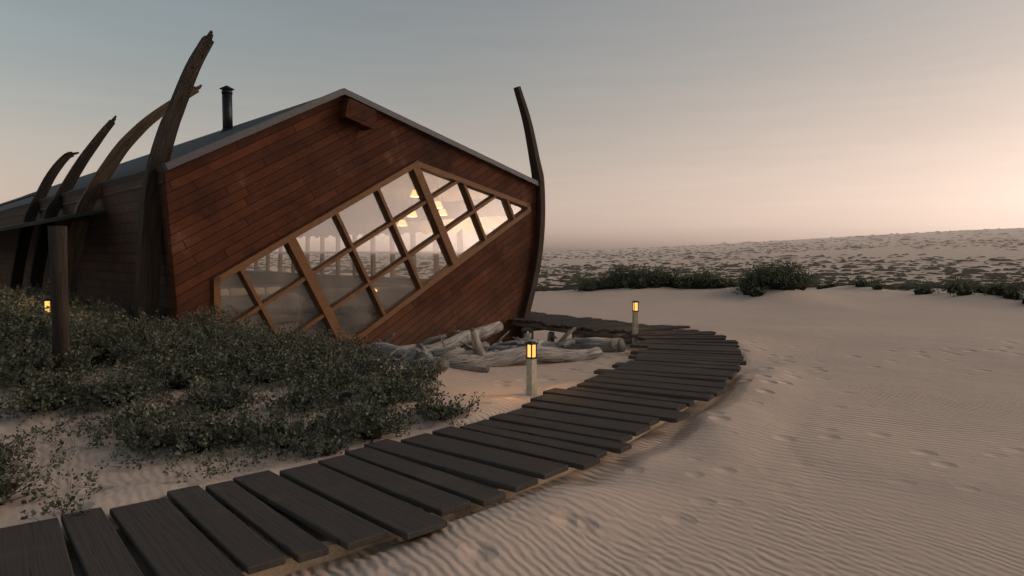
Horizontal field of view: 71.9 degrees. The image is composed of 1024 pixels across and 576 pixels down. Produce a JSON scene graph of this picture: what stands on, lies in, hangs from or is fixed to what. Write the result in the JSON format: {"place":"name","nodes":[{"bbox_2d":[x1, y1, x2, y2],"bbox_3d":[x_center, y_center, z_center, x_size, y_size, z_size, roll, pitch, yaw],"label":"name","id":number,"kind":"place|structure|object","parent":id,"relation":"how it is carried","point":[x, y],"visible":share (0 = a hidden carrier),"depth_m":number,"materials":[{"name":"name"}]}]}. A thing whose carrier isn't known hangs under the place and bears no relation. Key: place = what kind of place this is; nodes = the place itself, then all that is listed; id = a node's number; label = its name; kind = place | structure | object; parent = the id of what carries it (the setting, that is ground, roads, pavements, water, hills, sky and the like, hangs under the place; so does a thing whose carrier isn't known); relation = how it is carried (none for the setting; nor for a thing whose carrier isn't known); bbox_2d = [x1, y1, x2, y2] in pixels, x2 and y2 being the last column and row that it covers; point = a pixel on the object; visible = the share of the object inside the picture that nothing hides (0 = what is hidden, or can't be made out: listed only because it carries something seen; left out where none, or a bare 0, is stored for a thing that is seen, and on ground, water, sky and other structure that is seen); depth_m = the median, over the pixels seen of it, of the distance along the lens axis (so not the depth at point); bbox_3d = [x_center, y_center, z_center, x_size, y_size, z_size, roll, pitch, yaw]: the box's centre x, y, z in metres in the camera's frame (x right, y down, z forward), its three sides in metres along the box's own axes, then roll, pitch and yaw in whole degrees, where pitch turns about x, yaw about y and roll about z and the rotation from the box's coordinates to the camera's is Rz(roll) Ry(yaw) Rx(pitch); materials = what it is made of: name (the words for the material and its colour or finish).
{"place":"outdoors","nodes":[
{"label":"outdoors","id":0,"kind":"place"},
{"bbox_2d":[0,192,35,205],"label":"roof edge","id":1,"kind":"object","parent":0,"point":[20,198],"depth_m":27.26,"materials":[{"name":"grey metal"}]},
{"bbox_2d":[298,320,363,337],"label":"floor","id":2,"kind":"structure","parent":0,"point":[348,330],"depth_m":14.83,"materials":[{"name":"grey wood"}]},
{"bbox_2d":[221,293,299,336],"bbox_3d":[-4.924,0.519,12.827,0.900,0.820,1.940,3,4,43],"label":"sofa","id":3,"kind":"object","parent":2,"relation":"on","point":[283,309],"visible":0.45,"depth_m":12.80,"materials":[{"name":"fabric"}]},
{"bbox_2d":[221,284,305,320],"bbox_3d":[-5.848,0.370,15.851,0.900,0.820,2.240,3,4,43],"label":"table","id":4,"kind":"object","parent":2,"relation":"on","point":[301,299],"visible":0.09,"depth_m":16.25,"materials":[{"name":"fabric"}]},
{"bbox_2d":[221,287,280,295],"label":"cushions","id":5,"kind":"object","parent":4,"relation":"on","point":[243,291],"visible":0.29,"depth_m":15.88,"materials":[{"name":"beige fabric"}]},
{"bbox_2d":[302,285,414,328],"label":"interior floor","id":6,"kind":"structure","parent":2,"relation":"on","point":[354,310],"depth_m":15.06,"materials":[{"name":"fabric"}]},
{"bbox_2d":[358,282,406,286],"bbox_3d":[-2.961,0.280,17.689,0.900,0.820,2.040,-3,4,-43],"label":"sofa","id":7,"kind":"object","parent":2,"relation":"on","point":[380,284],"visible":0.04,"depth_m":17.27,"materials":[{"name":"fabric"}]},
{"bbox_2d":[368,310,384,319],"bbox_3d":[-2.503,0.674,14.923,0.599,0.385,0.935,3,4,43],"label":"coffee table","id":8,"kind":"object","parent":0,"point":[372,313],"visible":0.11,"depth_m":14.76,"materials":[{"name":"brown wood"}]},
{"bbox_2d":[397,190,446,225],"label":"pendant lamps","id":9,"kind":"object","parent":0,"point":[442,212],"visible":0.73,"depth_m":17.55,"materials":[{"name":"beige glass"}]},
{"bbox_2d":[0,228,1023,575],"bbox_3d":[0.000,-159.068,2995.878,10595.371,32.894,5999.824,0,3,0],"label":"ground","id":10,"kind":"structure","parent":0,"point":[846,430],"depth_m":5.87,"materials":[{"name":"beige sand"}]},
{"bbox_2d":[9,152,78,295],"bbox_3d":[-11.549,-1.238,17.416,0.204,4.388,1.704,3,4,44],"label":"rib","id":11,"kind":"object","parent":10,"relation":"on","point":[22,247],"visible":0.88,"depth_m":17.12,"materials":[{"name":"brown wood"}]},
{"bbox_2d":[47,226,70,389],"bbox_3d":[-4.542,0.466,7.113,0.161,2.170,0.161,1,3,20],"label":"awning post","id":12,"kind":"object","parent":10,"relation":"on","point":[58,255],"visible":0.62,"depth_m":7.04,"materials":[{"name":"brown wood"}]},
{"bbox_2d":[27,115,116,295],"bbox_3d":[-9.752,-1.453,15.672,0.204,4.985,1.963,3,4,44],"label":"rib","id":13,"kind":"object","parent":10,"relation":"on","point":[40,253],"visible":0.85,"depth_m":15.37,"materials":[{"name":"brown wood"}]},
{"bbox_2d":[0,171,174,332],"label":"shingle wall","id":14,"kind":"structure","parent":10,"relation":"on","point":[108,263],"depth_m":13.05,"materials":[{"name":"brown wood"}]},
{"bbox_2d":[0,209,105,230],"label":"wooden beam","id":15,"kind":"structure","parent":14,"relation":"attached to","point":[9,227],"depth_m":12.29,"materials":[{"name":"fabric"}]},
{"bbox_2d":[0,98,317,212],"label":"roof","id":16,"kind":"structure","parent":14,"relation":"on","point":[131,169],"depth_m":14.40,"materials":[{"name":"metal"}]},
{"bbox_2d":[219,85,233,133],"bbox_3d":[-5.880,-3.623,14.599,0.340,1.100,0.340,0,3,0],"label":"chimney","id":17,"kind":"object","parent":16,"relation":"on","point":[227,109],"visible":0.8,"depth_m":14.52,"materials":[{"name":"black metal"}]},
{"bbox_2d":[67,85,201,302],"bbox_3d":[-7.244,-1.481,13.510,0.216,5.256,2.791,3,4,44],"label":"rib","id":18,"kind":"object","parent":10,"relation":"on","point":[92,192],"visible":0.69,"depth_m":12.95,"materials":[{"name":"brown wood"}]},
{"bbox_2d":[134,30,213,330],"bbox_3d":[-5.190,-1.219,10.946,1.290,5.763,0.243,-3,4,-44],"label":"rib","id":19,"kind":"object","parent":10,"relation":"on","point":[147,281],"visible":0.81,"depth_m":10.66,"materials":[{"name":"brown wood"}]},
{"bbox_2d":[0,363,398,520],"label":"shrubs","id":20,"kind":"object","parent":10,"relation":"on","point":[90,473],"depth_m":5.42,"materials":[{"name":"green plant"}]},
{"bbox_2d":[0,278,484,505],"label":"thicket","id":21,"kind":"object","parent":10,"relation":"on","point":[211,431],"depth_m":7.07,"materials":[{"name":"green plant"}]},
{"bbox_2d":[162,96,535,348],"bbox_3d":[-2.295,-1.064,13.474,0.120,4.800,8.288,3,4,43],"label":"wall face","id":22,"kind":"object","parent":10,"relation":"on","point":[229,206],"depth_m":12.26,"materials":[{"name":"brown wood"}]},
{"bbox_2d":[161,88,538,185],"bbox_3d":[-2.206,-2.714,13.331,0.135,1.687,8.402,3,4,43],"label":"flashing","id":23,"kind":"object","parent":22,"relation":"attached to","point":[225,141],"visible":0.96,"depth_m":12.46,"materials":[{"name":"grey metal"}]},
{"bbox_2d":[337,98,376,129],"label":"beam","id":24,"kind":"structure","parent":22,"relation":"attached to","point":[356,114],"depth_m":12.49,"materials":[{"name":"brown wood"}]},
{"bbox_2d":[213,160,531,344],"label":"window frames","id":25,"kind":"structure","parent":22,"relation":"attached to","point":[307,278],"depth_m":13.25,"materials":[{"name":"brown wood"}]},
{"bbox_2d":[220,198,521,299],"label":"wall","id":26,"kind":"structure","parent":10,"relation":"on","point":[456,209],"depth_m":21.84,"materials":[{"name":"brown wood"}]},
{"bbox_2d":[5,171,507,238],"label":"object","id":27,"kind":"object","parent":26,"relation":"attached to","point":[397,191],"visible":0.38,"depth_m":18.96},
{"bbox_2d":[63,322,696,575],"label":"boardwalk support beams","id":28,"kind":"structure","parent":10,"relation":"on","point":[291,565],"depth_m":4.00,"materials":[{"name":"brown wood"}]},
{"bbox_2d":[0,311,746,575],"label":"boardwalk planks","id":29,"kind":"object","parent":28,"relation":"on","point":[592,421],"visible":0.89,"depth_m":4.78,"materials":[{"name":"brown wood"}]},
{"bbox_2d":[356,321,624,372],"bbox_3d":[-0.573,1.036,12.449,5.003,1.212,6.902,0,3,0],"label":"driftwood","id":30,"kind":"object","parent":10,"relation":"on","point":[477,354],"visible":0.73,"depth_m":11.05,"materials":[{"name":"grey wood"}]},
{"bbox_2d":[513,86,544,337],"bbox_3d":[0.383,-1.646,16.153,0.240,5.722,0.879,3,4,43],"label":"rib","id":31,"kind":"object","parent":10,"relation":"on","point":[537,174],"visible":0.87,"depth_m":16.20,"materials":[{"name":"brown wood"}]},
{"bbox_2d":[526,359,536,395],"bbox_3d":[0.220,1.101,7.954,0.085,0.620,0.085,-3,4,-43],"label":"bollard post","id":32,"kind":"object","parent":10,"relation":"on","point":[531,377],"visible":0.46,"depth_m":7.92,"materials":[{"name":"grey wood"}]},
{"bbox_2d":[525,341,537,358],"bbox_3d":[0.220,0.697,7.934,0.101,0.189,0.101,-3,4,-43],"label":"lantern frame","id":33,"kind":"object","parent":32,"relation":"on","point":[531,343],"visible":0.97,"depth_m":7.92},
{"bbox_2d":[528,345,535,356],"bbox_3d":[0.220,0.703,7.934,0.092,0.141,0.092,0,3,0],"label":"lantern glass","id":34,"kind":"object","parent":33,"relation":"in","point":[533,350],"visible":0.86,"depth_m":7.91,"materials":[{"name":"yellow glass"}]},
{"bbox_2d":[490,321,684,345],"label":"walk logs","id":35,"kind":"object","parent":10,"relation":"on","point":[531,328],"visible":0.26,"depth_m":14.15,"materials":[{"name":"wood"}]},
{"bbox_2d":[632,311,637,342],"bbox_3d":[2.200,0.827,12.616,0.085,0.820,0.085,0,3,-9],"label":"bollard post","id":36,"kind":"object","parent":10,"relation":"on","point":[634,323],"visible":0.5,"depth_m":12.57,"materials":[{"name":"grey wood"}]},
{"bbox_2d":[632,301,638,311],"bbox_3d":[2.200,0.323,12.591,0.115,0.189,0.115,0,3,0],"label":"lantern frame","id":37,"kind":"object","parent":36,"relation":"on","point":[634,302],"visible":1,"depth_m":12.55,"materials":[{"name":"black metal"}]},
{"bbox_2d":[633,303,637,310],"bbox_3d":[2.200,0.329,12.591,0.074,0.141,0.074,0,3,0],"label":"lantern glass","id":38,"kind":"object","parent":37,"relation":"in","point":[636,306],"visible":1,"depth_m":12.56,"materials":[{"name":"yellow glass"}]},
{"bbox_2d":[247,228,1023,291],"bbox_3d":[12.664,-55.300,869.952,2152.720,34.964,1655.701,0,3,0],"label":"desert scrub","id":39,"kind":"object","parent":10,"relation":"on","point":[906,285],"visible":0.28,"depth_m":173.73,"materials":[{"name":"green plant"}]},
{"bbox_2d":[248,228,1023,291],"bbox_3d":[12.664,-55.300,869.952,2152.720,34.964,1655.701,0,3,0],"label":"sand hummock","id":40,"kind":"object","parent":10,"relation":"on","point":[774,251],"depth_m":215.99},
{"bbox_2d":[573,257,1023,303],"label":"bushes","id":41,"kind":"object","parent":10,"relation":"on","point":[663,274],"depth_m":40.10,"materials":[{"name":"green plant"}]},
{"bbox_3d":[-5.920,0.667,9.044,0.103,0.685,0.103,0,3,0],"label":"bollard post","id":42,"kind":"object","parent":10,"relation":"on","visible":0},
{"bbox_2d":[42,298,50,313],"bbox_3d":[-5.920,0.231,9.022,0.101,0.189,0.101,-1,3,-17],"label":"lantern frame","id":43,"kind":"object","parent":42,"relation":"on","point":[44,300],"visible":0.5,"depth_m":8.97,"materials":[{"name":"black metal"}]},
{"bbox_2d":[45,301,49,311],"bbox_3d":[-5.920,0.237,9.023,0.081,0.141,0.081,0,3,0],"label":"lantern glass","id":44,"kind":"object","parent":43,"relation":"in","point":[46,303],"visible":0.36,"depth_m":8.99,"materials":[{"name":"yellow glass"}]},
{"bbox_2d":[0,0,1023,251],"label":"sky","id":45,"kind":"structure","parent":0,"point":[656,123],"materials":[{"name":"grey"}]}
]}

